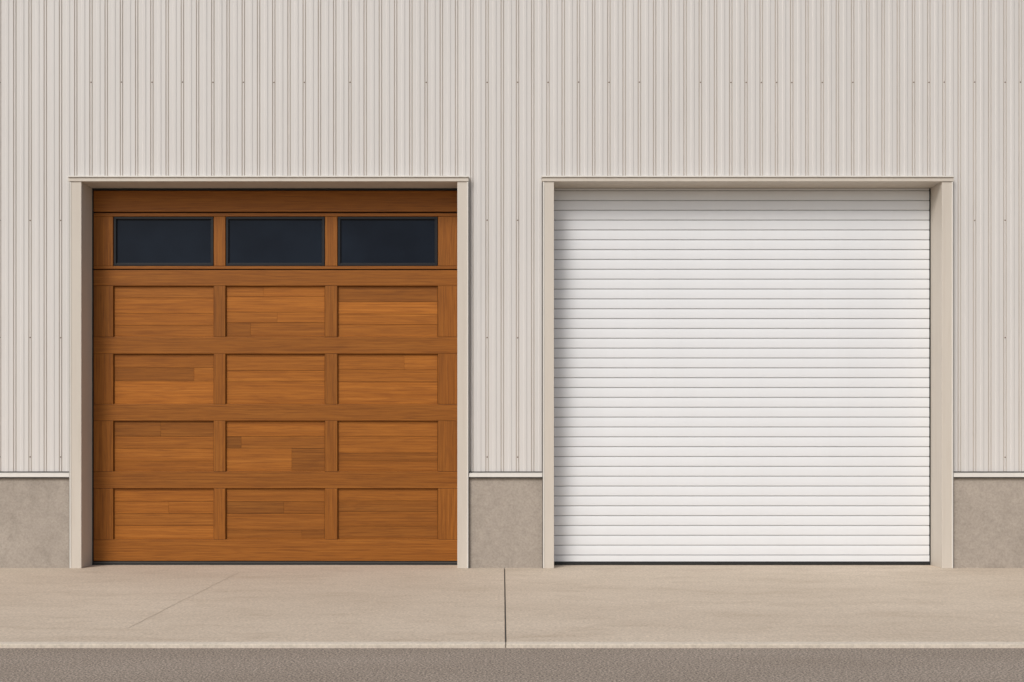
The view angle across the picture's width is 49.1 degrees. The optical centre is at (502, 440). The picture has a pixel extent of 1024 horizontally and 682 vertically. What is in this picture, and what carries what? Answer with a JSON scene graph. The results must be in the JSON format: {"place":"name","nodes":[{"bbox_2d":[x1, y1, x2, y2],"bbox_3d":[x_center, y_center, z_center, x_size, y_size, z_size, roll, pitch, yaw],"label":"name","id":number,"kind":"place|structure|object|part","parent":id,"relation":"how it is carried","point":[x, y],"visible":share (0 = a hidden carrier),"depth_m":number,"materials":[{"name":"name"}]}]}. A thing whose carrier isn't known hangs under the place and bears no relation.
{"place":"outdoors","nodes":[
{"label":"outdoors","id":0,"kind":"place"},
{"bbox_2d":[0,565,1023,642],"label":"sidewalk","id":1,"kind":"structure","parent":0,"point":[556,603],"depth_m":8.79,"materials":[{"name":"concrete"}]},
{"bbox_2d":[67,176,468,567],"bbox_3d":[-2.340,-0.680,11.369,4.010,3.921,0.382,0,0,0],"label":"timber door surround","id":2,"kind":"object","parent":1,"relation":"on","point":[80,371],"visible":0.96,"depth_m":11.20,"materials":[{"name":"paint"}]},
{"bbox_2d":[92,188,456,564],"bbox_3d":[-2.333,-0.653,11.522,3.759,3.866,0.056,0,0,0],"label":"weather seal","id":3,"kind":"object","parent":2,"relation":"attached to","point":[272,189],"visible":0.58,"depth_m":11.50,"materials":[{"name":"black rubber"}]},
{"bbox_2d":[94,191,456,560],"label":"frame rails and stiles","id":4,"kind":"object","parent":2,"relation":"attached to","point":[331,275],"visible":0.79,"depth_m":11.50,"materials":[{"name":"brown wood"}]},
{"bbox_2d":[113,286,437,539],"bbox_3d":[-2.333,-0.284,11.515,3.337,2.608,0.022,0,0,0],"label":"panel moulding","id":5,"kind":"object","parent":4,"relation":"attached to","point":[226,421],"visible":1,"depth_m":11.51,"materials":[{"name":"brown wood"}]},
{"bbox_2d":[115,287,436,538],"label":"panel boards","id":6,"kind":"object","parent":4,"relation":"attached to","point":[293,445],"visible":1,"depth_m":11.53,"materials":[{"name":"brown wood"}]},
{"bbox_2d":[114,217,437,265],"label":"garage door windows","id":7,"kind":"structure","parent":4,"relation":"attached to","point":[275,241],"depth_m":11.52,"materials":[{"name":"black glass"}]},
{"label":"window frames","id":8,"kind":"part","parent":7,"relation":"part of","materials":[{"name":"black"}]},
{"bbox_3d":[-2.333,-2.045,11.527,3.264,0.441,0.006,0,0,0],"label":"window glass","id":9,"kind":"part","parent":7,"relation":"part of","materials":[{"name":"black glass"}]},
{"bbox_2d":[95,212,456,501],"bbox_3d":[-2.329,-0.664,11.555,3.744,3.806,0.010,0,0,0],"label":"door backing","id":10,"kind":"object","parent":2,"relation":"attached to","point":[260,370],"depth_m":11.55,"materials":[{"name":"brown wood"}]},
{"bbox_2d":[93,562,456,562],"bbox_3d":[-2.329,1.255,11.507,3.744,0.010,0.027,0,0,0],"label":"bottom retainer","id":11,"kind":"object","parent":1,"relation":"on","point":[274,562],"visible":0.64,"depth_m":11.49,"materials":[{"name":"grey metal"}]},
{"bbox_2d":[0,478,1023,568],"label":"concrete plinth","id":12,"kind":"structure","parent":1,"relation":"on","point":[505,522],"depth_m":11.23,"materials":[{"name":"beige concrete"}]},
{"bbox_2d":[0,471,1023,477],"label":"base flashing","id":13,"kind":"object","parent":12,"relation":"on","point":[513,474],"visible":1,"depth_m":11.21,"materials":[{"name":"paint"}]},
{"bbox_2d":[0,648,1023,681],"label":"road","id":14,"kind":"structure","parent":0,"point":[511,664],"depth_m":6.51,"materials":[{"name":"grey asphalt"}]},
{"label":"ground","id":15,"kind":"structure","parent":0,"visible":0},
{"bbox_2d":[0,642,1023,647],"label":"curb","id":16,"kind":"structure","parent":15,"relation":"on","point":[512,645],"depth_m":7.04,"materials":[{"name":"concrete"}]},
{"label":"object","id":17,"kind":"object","parent":15,"relation":"on","visible":0},
{"bbox_2d":[0,0,1023,472],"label":"ribbed cladding","id":18,"kind":"structure","parent":17,"relation":"attached to","point":[510,132],"depth_m":11.26,"materials":[{"name":"paint"}]},
{"bbox_2d":[29,81,1020,457],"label":"cladding screws","id":19,"kind":"object","parent":18,"relation":"attached to","point":[517,337],"visible":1,"depth_m":11.25,"materials":[{"name":"grey metal"}]},
{"bbox_2d":[541,176,954,567],"bbox_3d":[2.450,-0.680,11.369,4.123,3.921,0.382,0,0,0],"label":"shutter door surround","id":20,"kind":"object","parent":17,"relation":"attached to","point":[942,370],"visible":0.97,"depth_m":11.20,"materials":[{"name":"paint"}]},
{"bbox_2d":[554,189,928,560],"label":"slats","id":21,"kind":"object","parent":20,"relation":"attached to","point":[741,374],"visible":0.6,"depth_m":11.50,"materials":[{"name":"white paint"}]},
{"bbox_2d":[554,188,930,564],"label":"guides and bottom seal","id":22,"kind":"object","parent":20,"relation":"attached to","point":[742,562],"visible":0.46,"depth_m":11.49,"materials":[{"name":"black rubber"}]}
]}

